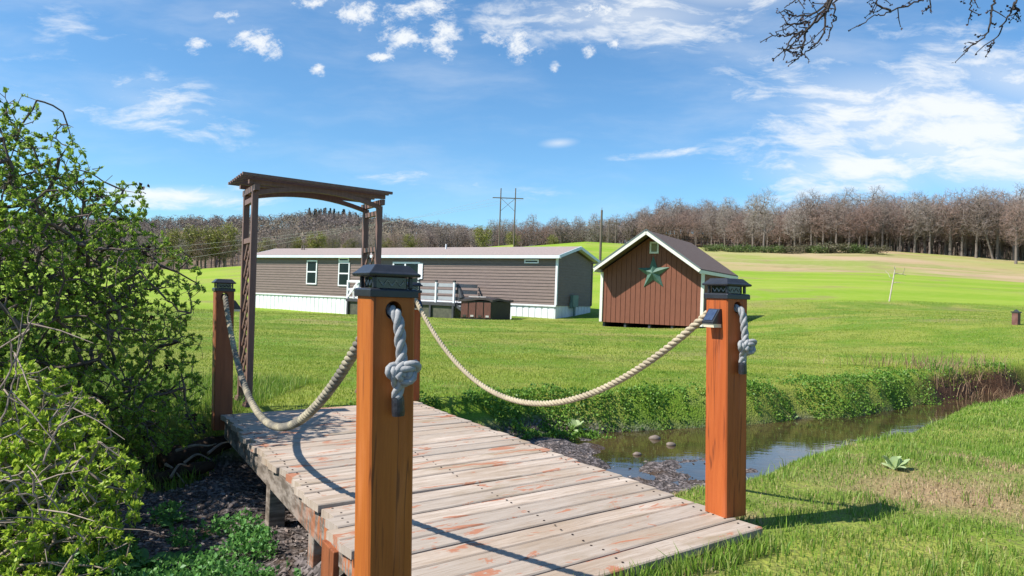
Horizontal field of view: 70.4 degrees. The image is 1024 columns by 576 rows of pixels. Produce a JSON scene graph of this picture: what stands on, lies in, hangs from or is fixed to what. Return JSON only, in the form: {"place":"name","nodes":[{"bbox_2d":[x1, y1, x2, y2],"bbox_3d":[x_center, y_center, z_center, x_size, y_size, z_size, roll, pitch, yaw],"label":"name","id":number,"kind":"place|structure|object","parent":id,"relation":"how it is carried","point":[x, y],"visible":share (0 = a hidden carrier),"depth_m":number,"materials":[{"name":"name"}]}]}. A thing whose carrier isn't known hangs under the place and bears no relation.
{"place":"outdoors","nodes":[
{"label":"outdoors","id":0,"kind":"place"},
{"bbox_2d":[0,225,1023,575],"bbox_3d":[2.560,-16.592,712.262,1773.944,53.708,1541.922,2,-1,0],"label":"ground","id":1,"kind":"structure","parent":0,"point":[796,279],"depth_m":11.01,"materials":[{"name":"green plant"}]},
{"bbox_2d":[0,300,157,575],"bbox_3d":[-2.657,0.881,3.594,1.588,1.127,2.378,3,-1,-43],"label":"brushy shrub","id":2,"kind":"object","parent":1,"relation":"on","point":[31,456],"visible":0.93,"depth_m":3.68,"materials":[{"name":"green plant"}]},
{"bbox_2d":[0,86,208,467],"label":"leafy shrub","id":3,"kind":"object","parent":1,"relation":"on","point":[13,182],"visible":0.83,"depth_m":4.95,"materials":[{"name":"green plant"}]},
{"bbox_2d":[124,548,166,568],"bbox_3d":[-1.916,1.411,3.736,0.279,0.078,0.252,2,-1,31],"label":"broadleaf plant","id":4,"kind":"object","parent":1,"relation":"on","point":[145,552],"visible":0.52,"depth_m":3.78,"materials":[{"name":"green plant"}]},
{"bbox_2d":[0,499,301,575],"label":"weeds","id":5,"kind":"object","parent":1,"relation":"on","point":[221,563],"visible":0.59,"depth_m":3.84,"materials":[{"name":"green plant"}]},
{"bbox_2d":[3,363,311,492],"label":"rough grass","id":6,"kind":"structure","parent":1,"relation":"on","point":[271,387],"depth_m":6.66,"materials":[{"name":"green plant"}]},
{"bbox_2d":[158,512,188,526],"bbox_3d":[-2.083,1.425,4.468,0.180,0.050,0.212,2,-1,-29],"label":"broadleaf plant","id":7,"kind":"object","parent":1,"relation":"on","point":[177,518],"visible":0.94,"depth_m":4.47,"materials":[{"name":"green plant"}]},
{"bbox_2d":[160,229,188,268],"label":"budding tree","id":8,"kind":"object","parent":1,"relation":"on","point":[169,233],"visible":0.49,"depth_m":201.69,"materials":[{"name":"green plant"}]},
{"bbox_2d":[157,547,199,559],"bbox_3d":[-1.788,1.456,3.915,0.260,0.064,0.250,2,-1,0],"label":"broadleaf plant","id":9,"kind":"object","parent":1,"relation":"on","point":[177,554],"visible":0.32,"depth_m":3.96,"materials":[{"name":"green plant"}]},
{"bbox_2d":[149,461,214,484],"bbox_3d":[-2.482,1.371,5.453,0.302,0.152,0.446,2,-1,11],"label":"rotting log","id":10,"kind":"object","parent":1,"relation":"on","point":[204,466],"visible":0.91,"depth_m":5.44,"materials":[{"name":"wood"}]},
{"bbox_2d":[168,223,203,269],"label":"budding tree","id":11,"kind":"object","parent":1,"relation":"on","point":[190,240],"visible":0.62,"depth_m":202.15,"materials":[{"name":"green plant"}]},
{"bbox_2d":[156,435,231,471],"bbox_3d":[-2.339,1.282,5.610,0.695,0.304,0.571,1,-1,42],"label":"rotting log","id":12,"kind":"object","parent":1,"relation":"on","point":[210,446],"visible":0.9,"depth_m":5.65,"materials":[{"name":"wood"}]},
{"bbox_2d":[188,237,213,267],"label":"bare tree","id":13,"kind":"object","parent":1,"relation":"on","point":[201,256],"visible":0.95,"depth_m":200.25,"materials":[{"name":"brown plant"}]},
{"bbox_2d":[188,225,224,268],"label":"budding tree","id":14,"kind":"object","parent":1,"relation":"on","point":[206,234],"visible":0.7,"depth_m":203.42,"materials":[{"name":"green plant"}]},
{"bbox_2d":[205,221,241,266],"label":"budding tree","id":15,"kind":"object","parent":1,"relation":"on","point":[230,234],"visible":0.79,"depth_m":204.63,"materials":[{"name":"green plant"}]},
{"bbox_2d":[218,239,234,266],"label":"bare tree","id":16,"kind":"object","parent":1,"relation":"on","point":[228,251],"visible":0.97,"depth_m":203.24,"materials":[{"name":"brown plant"}]},
{"bbox_2d":[277,227,297,248],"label":"bare tree","id":17,"kind":"object","parent":1,"relation":"on","point":[287,241],"visible":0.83,"depth_m":211.40,"materials":[{"name":"brown plant"}]},
{"bbox_2d":[228,172,392,406],"bbox_3d":[-1.908,0.046,6.773,1.509,1.984,0.740,3,-1,-38],"label":"garden arbor","id":18,"kind":"object","parent":1,"relation":"on","point":[255,186],"visible":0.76,"depth_m":6.56,"materials":[{"name":"brown paint"}]},
{"bbox_2d":[306,231,327,247],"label":"budding tree","id":19,"kind":"object","parent":1,"relation":"on","point":[322,241],"visible":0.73,"depth_m":214.22,"materials":[{"name":"green plant"}]},
{"bbox_2d":[326,228,340,247],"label":"bare tree","id":20,"kind":"object","parent":1,"relation":"on","point":[331,238],"visible":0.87,"depth_m":218.36,"materials":[{"name":"brown plant"}]},
{"bbox_2d":[8,433,746,575],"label":"leaf litter","id":21,"kind":"object","parent":1,"relation":"on","point":[216,536],"visible":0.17,"depth_m":4.70,"materials":[{"name":"brown plant"}]},
{"bbox_2d":[386,229,404,247],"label":"bare tree","id":22,"kind":"object","parent":1,"relation":"on","point":[396,237],"visible":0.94,"depth_m":233.28,"materials":[{"name":"brown plant"}]},
{"bbox_2d":[400,233,419,247],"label":"budding tree","id":23,"kind":"object","parent":1,"relation":"on","point":[410,243],"visible":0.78,"depth_m":237.54,"materials":[{"name":"green plant"}]},
{"bbox_2d":[346,280,477,317],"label":"porch deck","id":24,"kind":"structure","parent":1,"relation":"on","point":[435,308],"depth_m":42.26,"materials":[{"name":"grey paint"}]},
{"bbox_2d":[255,244,599,318],"bbox_3d":[-7.247,-0.457,49.451,26.500,4.918,5.223,2,-1,32],"label":"mobile home","id":25,"kind":"object","parent":1,"relation":"on","point":[548,282],"visible":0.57,"depth_m":44.69,"materials":[{"name":"brown plastic"}]},
{"bbox_2d":[306,260,317,284],"bbox_3d":[-14.079,-1.104,51.031,1.031,1.697,0.075,2,-1,32],"label":"window","id":26,"kind":"structure","parent":25,"relation":"in","point":[312,265],"depth_m":51.02,"materials":[{"name":"white plastic"}]},
{"bbox_2d":[338,262,349,285],"bbox_3d":[-11.434,-0.940,49.374,1.039,1.636,0.075,2,-1,32],"label":"window","id":27,"kind":"structure","parent":25,"relation":"in","point":[343,267],"depth_m":49.38,"materials":[{"name":"white plastic"}]},
{"bbox_2d":[393,262,419,281],"bbox_3d":[-6.806,-0.479,46.469,2.246,2.388,0.075,2,-1,32],"label":"window","id":28,"kind":"structure","parent":25,"relation":"in","point":[415,266],"depth_m":46.17,"materials":[{"name":"white plastic"}]},
{"bbox_2d":[422,224,439,246],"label":"bare tree","id":29,"kind":"object","parent":1,"relation":"on","point":[430,238],"visible":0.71,"depth_m":268.80,"materials":[{"name":"brown plant"}]},
{"bbox_2d":[430,221,448,246],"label":"bare tree","id":30,"kind":"object","parent":1,"relation":"on","point":[439,236],"visible":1,"depth_m":261.19,"materials":[{"name":"brown plant"}]},
{"bbox_2d":[447,222,466,246],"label":"bare tree","id":31,"kind":"object","parent":1,"relation":"on","point":[457,236],"visible":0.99,"depth_m":265.01,"materials":[{"name":"brown plant"}]},
{"bbox_2d":[472,224,492,246],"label":"budding tree","id":32,"kind":"object","parent":1,"relation":"on","point":[483,237],"visible":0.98,"depth_m":239.86,"materials":[{"name":"green plant"}]},
{"bbox_2d":[458,296,513,319],"bbox_3d":[-1.430,1.139,39.841,2.582,1.336,1.792,2,-1,17],"label":"hot tub","id":33,"kind":"object","parent":1,"relation":"on","point":[488,308],"visible":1,"depth_m":39.22,"materials":[{"name":"brown plastic"}]},
{"bbox_2d":[211,264,762,575],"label":"footbridge","id":34,"kind":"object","parent":1,"relation":"on","point":[368,484],"visible":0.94,"depth_m":3.50,"materials":[{"name":"brown wood"}]},
{"bbox_2d":[221,294,421,430],"bbox_3d":[-1.352,0.403,4.100,0.117,0.733,4.368,2,-1,-28],"label":"rope","id":35,"kind":"object","parent":34,"relation":"attached to","point":[401,371],"visible":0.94,"depth_m":2.60,"materials":[{"name":"beige fabric"}]},
{"bbox_2d":[415,298,756,406],"bbox_3d":[0.071,0.449,5.278,0.118,0.782,4.207,2,-1,-31],"label":"rope","id":36,"kind":"object","parent":34,"relation":"attached to","point":[746,346],"visible":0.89,"depth_m":4.19,"materials":[{"name":"beige fabric"}]},
{"bbox_2d":[702,308,721,327],"bbox_3d":[0.976,0.146,3.541,0.058,0.091,0.075,2,-1,-30],"label":"solar light","id":37,"kind":"object","parent":34,"relation":"attached to","point":[712,318],"visible":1,"depth_m":3.52,"materials":[{"name":"black paint"}]},
{"bbox_2d":[484,219,498,246],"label":"bare tree","id":38,"kind":"object","parent":1,"relation":"on","point":[494,231],"visible":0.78,"depth_m":264.83,"materials":[{"name":"brown plant"}]},
{"bbox_2d":[498,218,510,244],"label":"bare tree","id":39,"kind":"object","parent":1,"relation":"on","point":[503,229],"visible":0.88,"depth_m":267.43,"materials":[{"name":"brown plant"}]},
{"bbox_2d":[493,188,522,245],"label":"power pylon","id":40,"kind":"object","parent":1,"relation":"on","point":[500,197],"visible":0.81,"depth_m":215.13,"materials":[{"name":"grey metal"}]},
{"bbox_2d":[0,207,1023,269],"bbox_3d":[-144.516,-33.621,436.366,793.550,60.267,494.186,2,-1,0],"label":"woods","id":41,"kind":"object","parent":1,"relation":"on","point":[405,227],"visible":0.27,"depth_m":314.95,"materials":[{"name":"brown plant"}]},
{"bbox_2d":[513,222,531,246],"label":"bare tree","id":42,"kind":"object","parent":1,"relation":"on","point":[524,236],"visible":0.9,"depth_m":266.64,"materials":[{"name":"brown plant"}]},
{"bbox_2d":[527,222,548,245],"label":"bare tree","id":43,"kind":"object","parent":1,"relation":"on","point":[538,233],"visible":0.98,"depth_m":266.63,"materials":[{"name":"brown plant"}]},
{"bbox_2d":[547,217,566,243],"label":"bare tree","id":44,"kind":"object","parent":1,"relation":"on","point":[557,232],"visible":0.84,"depth_m":268.38,"materials":[{"name":"brown plant"}]},
{"bbox_2d":[564,220,585,242],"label":"bare tree","id":45,"kind":"object","parent":1,"relation":"on","point":[575,237],"visible":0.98,"depth_m":267.75,"materials":[{"name":"brown plant"}]},
{"bbox_2d":[580,220,602,241],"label":"bare tree","id":46,"kind":"object","parent":1,"relation":"on","point":[593,229],"visible":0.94,"depth_m":266.60,"materials":[{"name":"brown plant"}]},
{"bbox_2d":[598,210,602,272],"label":"utility pole","id":47,"kind":"object","parent":1,"relation":"on","point":[600,245],"visible":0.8,"depth_m":94.97,"materials":[{"name":"grey wood"}]},
{"bbox_2d":[602,218,621,242],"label":"bare tree","id":48,"kind":"object","parent":1,"relation":"on","point":[612,231],"visible":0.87,"depth_m":267.24,"materials":[{"name":"brown plant"}]},
{"bbox_2d":[621,217,634,241],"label":"bare tree","id":49,"kind":"object","parent":1,"relation":"on","point":[627,228],"visible":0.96,"depth_m":267.07,"materials":[{"name":"brown plant"}]},
{"bbox_2d":[635,205,653,234],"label":"bare tree","id":50,"kind":"object","parent":1,"relation":"on","point":[644,222],"visible":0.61,"depth_m":267.78,"materials":[{"name":"brown plant"}]},
{"bbox_2d":[635,215,659,232],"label":"bare tree","id":51,"kind":"object","parent":1,"relation":"on","point":[646,227],"visible":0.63,"depth_m":257.63,"materials":[{"name":"brown plant"}]},
{"bbox_2d":[647,210,676,235],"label":"bare tree","id":52,"kind":"object","parent":1,"relation":"on","point":[660,228],"visible":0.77,"depth_m":259.92,"materials":[{"name":"brown plant"}]},
{"bbox_2d":[654,208,676,235],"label":"bare tree","id":53,"kind":"object","parent":1,"relation":"on","point":[668,216],"visible":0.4,"depth_m":266.12,"materials":[{"name":"brown plant"}]},
{"bbox_2d":[593,229,738,327],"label":"garden shed","id":54,"kind":"structure","parent":1,"relation":"on","point":[675,300],"depth_m":31.11,"materials":[{"name":"red brown siding"},{"name":"brown shingle"},{"name":"white paint"}]},
{"bbox_2d":[638,256,668,286],"bbox_3d":[5.985,-0.705,30.895,1.416,1.362,0.200,2,-1,31],"label":"barn star","id":55,"kind":"object","parent":54,"relation":"attached to","point":[653,272],"visible":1,"depth_m":30.88,"materials":[{"name":"metal"}]},
{"bbox_2d":[666,198,684,238],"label":"bare tree","id":56,"kind":"object","parent":1,"relation":"on","point":[677,207],"visible":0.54,"depth_m":273.62,"materials":[{"name":"brown plant"}]},
{"bbox_2d":[666,211,692,238],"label":"bare tree","id":57,"kind":"object","parent":1,"relation":"on","point":[679,223],"visible":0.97,"depth_m":259.70,"materials":[{"name":"brown plant"}]},
{"bbox_2d":[346,359,1023,440],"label":"bank plants","id":58,"kind":"object","parent":1,"relation":"on","point":[532,432],"visible":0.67,"depth_m":8.85,"materials":[{"name":"green plant"}]},
{"bbox_2d":[685,213,707,245],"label":"bare tree","id":59,"kind":"object","parent":1,"relation":"on","point":[696,227],"visible":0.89,"depth_m":256.48,"materials":[{"name":"brown plant"}]},
{"bbox_2d":[701,204,723,245],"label":"bare tree","id":60,"kind":"object","parent":1,"relation":"on","point":[711,223],"visible":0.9,"depth_m":247.07,"materials":[{"name":"brown plant"}]},
{"bbox_2d":[714,203,734,246],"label":"bare tree","id":61,"kind":"object","parent":1,"relation":"on","point":[725,225],"visible":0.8,"depth_m":240.95,"materials":[{"name":"brown plant"}]},
{"bbox_2d":[720,205,748,246],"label":"bare tree","id":62,"kind":"object","parent":1,"relation":"on","point":[738,213],"visible":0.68,"depth_m":237.74,"materials":[{"name":"brown plant"}]},
{"bbox_2d":[724,216,749,244],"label":"bare tree","id":63,"kind":"object","parent":1,"relation":"on","point":[736,228],"visible":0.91,"depth_m":233.01,"materials":[{"name":"brown plant"}]},
{"bbox_2d":[740,194,762,246],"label":"bare tree","id":64,"kind":"object","parent":1,"relation":"on","point":[753,223],"visible":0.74,"depth_m":221.93,"materials":[{"name":"grey plant"}]},
{"bbox_2d":[747,188,782,247],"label":"bare tree","id":65,"kind":"object","parent":1,"relation":"on","point":[765,211],"visible":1,"depth_m":187.96,"materials":[{"name":"grey plant"}]},
{"bbox_2d":[753,206,780,249],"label":"bare tree","id":66,"kind":"object","parent":1,"relation":"on","point":[759,228],"visible":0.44,"depth_m":219.92,"materials":[{"name":"grey plant"}]},
{"bbox_2d":[766,216,792,245],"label":"bare tree","id":67,"kind":"object","parent":1,"relation":"on","point":[778,231],"visible":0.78,"depth_m":215.73,"materials":[{"name":"brown plant"}]},
{"bbox_2d":[780,206,809,246],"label":"bare tree","id":68,"kind":"object","parent":1,"relation":"on","point":[790,220],"visible":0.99,"depth_m":210.90,"materials":[{"name":"grey plant"}]},
{"bbox_2d":[573,394,1023,575],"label":"bank grass","id":69,"kind":"structure","parent":1,"relation":"on","point":[679,565],"depth_m":3.73,"materials":[{"name":"green plant"}]},
{"bbox_2d":[787,188,812,247],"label":"bare tree","id":70,"kind":"object","parent":1,"relation":"on","point":[800,206],"visible":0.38,"depth_m":216.82,"materials":[{"name":"grey plant"}]},
{"bbox_2d":[797,188,827,245],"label":"bare tree","id":71,"kind":"object","parent":1,"relation":"on","point":[808,218],"visible":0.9,"depth_m":209.74,"materials":[{"name":"grey plant"}]},
{"bbox_2d":[802,193,834,244],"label":"bare tree","id":72,"kind":"object","parent":1,"relation":"on","point":[816,214],"visible":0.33,"depth_m":213.11,"materials":[{"name":"grey plant"}]},
{"bbox_2d":[807,203,838,244],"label":"bare tree","id":73,"kind":"object","parent":1,"relation":"on","point":[823,229],"visible":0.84,"depth_m":206.39,"materials":[{"name":"grey plant"}]},
{"bbox_2d":[813,196,845,242],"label":"bare tree","id":74,"kind":"object","parent":1,"relation":"on","point":[831,218],"visible":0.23,"depth_m":210.54,"materials":[{"name":"grey plant"}]},
{"bbox_2d":[820,241,851,252],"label":"hedge shrub","id":75,"kind":"object","parent":1,"relation":"on","point":[838,246],"visible":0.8,"depth_m":183.87,"materials":[{"name":"green plant"}]},
{"bbox_2d":[818,193,855,244],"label":"bare tree","id":76,"kind":"object","parent":1,"relation":"on","point":[836,214],"visible":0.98,"depth_m":202.00,"materials":[{"name":"grey plant"}]},
{"bbox_2d":[836,187,860,243],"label":"bare tree","id":77,"kind":"object","parent":1,"relation":"on","point":[852,199],"visible":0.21,"depth_m":216.19,"materials":[{"name":"grey plant"}]},
{"bbox_2d":[834,207,865,246],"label":"bare tree","id":78,"kind":"object","parent":1,"relation":"on","point":[851,222],"visible":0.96,"depth_m":200.29,"materials":[{"name":"grey plant"}]},
{"bbox_2d":[833,198,866,248],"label":"bare tree","id":79,"kind":"object","parent":1,"relation":"on","point":[849,213],"visible":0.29,"depth_m":210.43,"materials":[{"name":"grey plant"}]},
{"bbox_2d":[844,207,875,244],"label":"bare tree","id":80,"kind":"object","parent":1,"relation":"on","point":[860,238],"visible":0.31,"depth_m":208.19,"materials":[{"name":"grey plant"}]},
{"bbox_2d":[850,198,886,247],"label":"bare tree","id":81,"kind":"object","parent":1,"relation":"on","point":[866,224],"visible":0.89,"depth_m":201.92,"materials":[{"name":"grey plant"}]},
{"bbox_2d":[864,186,889,246],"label":"bare tree","id":82,"kind":"object","parent":1,"relation":"on","point":[871,197],"visible":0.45,"depth_m":207.93,"materials":[{"name":"grey plant"}]},
{"bbox_2d":[864,245,892,254],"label":"hedge shrub","id":83,"kind":"object","parent":1,"relation":"on","point":[875,249],"visible":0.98,"depth_m":180.43,"materials":[{"name":"green plant"}]},
{"bbox_2d":[866,192,902,246],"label":"bare tree","id":84,"kind":"object","parent":1,"relation":"on","point":[883,211],"visible":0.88,"depth_m":202.25,"materials":[{"name":"grey plant"}]},
{"bbox_2d":[760,0,1020,66],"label":"overhanging tree","id":85,"kind":"object","parent":1,"relation":"on","point":[826,6],"visible":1,"depth_m":4.51,"materials":[{"name":"brown plant"}]},
{"bbox_2d":[878,202,903,250],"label":"bare tree","id":86,"kind":"object","parent":1,"relation":"on","point":[891,234],"visible":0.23,"depth_m":208.87,"materials":[{"name":"grey plant"}]},
{"bbox_2d":[882,455,910,469],"bbox_3d":[2.523,1.149,4.763,0.142,0.097,0.179,3,-1,-38],"label":"rosette plant","id":87,"kind":"object","parent":1,"relation":"on","point":[898,462],"visible":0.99,"depth_m":4.76,"materials":[{"name":"green plant"}]},
{"bbox_2d":[884,207,918,251],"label":"bare tree","id":88,"kind":"object","parent":1,"relation":"on","point":[900,231],"visible":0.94,"depth_m":201.76,"materials":[{"name":"grey plant"}]},
{"bbox_2d":[781,348,1023,403],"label":"dead stems","id":89,"kind":"object","parent":1,"relation":"on","point":[913,360],"visible":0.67,"depth_m":13.70,"materials":[{"name":"green plant"}]},
{"bbox_2d":[888,191,932,251],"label":"bare tree","id":90,"kind":"object","parent":1,"relation":"on","point":[908,243],"visible":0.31,"depth_m":206.98,"materials":[{"name":"grey plant"}]},
{"bbox_2d":[895,195,936,252],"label":"bare tree","id":91,"kind":"object","parent":1,"relation":"on","point":[915,221],"visible":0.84,"depth_m":200.64,"materials":[{"name":"grey plant"}]},
{"bbox_2d":[912,193,952,253],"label":"bare tree","id":92,"kind":"object","parent":1,"relation":"on","point":[934,207],"visible":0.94,"depth_m":198.39,"materials":[{"name":"grey plant"}]},
{"bbox_2d":[931,201,960,254],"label":"bare tree","id":93,"kind":"object","parent":1,"relation":"on","point":[946,238],"visible":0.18,"depth_m":205.96,"materials":[{"name":"grey plant"}]},
{"bbox_2d":[928,188,979,254],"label":"bare tree","id":94,"kind":"object","parent":1,"relation":"on","point":[950,228],"visible":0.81,"depth_m":197.76,"materials":[{"name":"grey plant"}]},
{"bbox_2d":[944,191,979,255],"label":"bare tree","id":95,"kind":"object","parent":1,"relation":"on","point":[962,235],"visible":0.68,"depth_m":196.96,"materials":[{"name":"grey plant"}]},
{"bbox_2d":[945,203,990,255],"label":"bare tree","id":96,"kind":"object","parent":1,"relation":"on","point":[965,242],"visible":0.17,"depth_m":202.09,"materials":[{"name":"grey plant"}]},
{"bbox_2d":[954,184,1002,257],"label":"bare tree","id":97,"kind":"object","parent":1,"relation":"on","point":[977,232],"visible":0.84,"depth_m":193.20,"materials":[{"name":"grey plant"}]},
{"bbox_2d":[968,193,999,259],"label":"bare tree","id":98,"kind":"object","parent":1,"relation":"on","point":[984,228],"visible":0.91,"depth_m":191.95,"materials":[{"name":"grey plant"}]},
{"bbox_2d":[973,190,1023,258],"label":"bare tree","id":99,"kind":"object","parent":1,"relation":"on","point":[997,230],"visible":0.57,"depth_m":193.68,"materials":[{"name":"grey plant"}]},
{"bbox_2d":[985,190,1016,258],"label":"bare tree","id":100,"kind":"object","parent":1,"relation":"on","point":[1000,243],"visible":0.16,"depth_m":201.72,"materials":[{"name":"grey plant"}]},
{"bbox_2d":[994,197,1023,259],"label":"bare tree","id":101,"kind":"object","parent":1,"relation":"on","point":[1013,251],"visible":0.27,"depth_m":193.93,"materials":[{"name":"grey plant"}]},
{"bbox_2d":[999,200,1023,263],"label":"bare tree","id":102,"kind":"object","parent":1,"relation":"on","point":[1016,228],"visible":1,"depth_m":178.03,"materials":[{"name":"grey plant"}]},
{"bbox_2d":[1011,309,1021,324],"bbox_3d":[15.290,0.901,21.997,0.210,0.500,0.210,2,-1,-30],"label":"marker post","id":103,"kind":"object","parent":1,"relation":"on","point":[1016,318],"visible":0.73,"depth_m":21.94,"materials":[{"name":"brown paint"}]},
{"bbox_2d":[0,0,1023,245],"label":"sky","id":104,"kind":"structure","parent":0,"point":[583,108],"materials":[{"name":"blue"}]},
{"bbox_2d":[117,391,1023,493],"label":"water","id":105,"kind":"structure","parent":0,"point":[788,441],"depth_m":8.17,"materials":[{"name":"liquid"}]},
{"bbox_2d":[669,425,1023,575],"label":"dry grass","id":106,"kind":"structure","parent":0,"point":[946,490],"depth_m":4.21,"materials":[{"name":"plant"}]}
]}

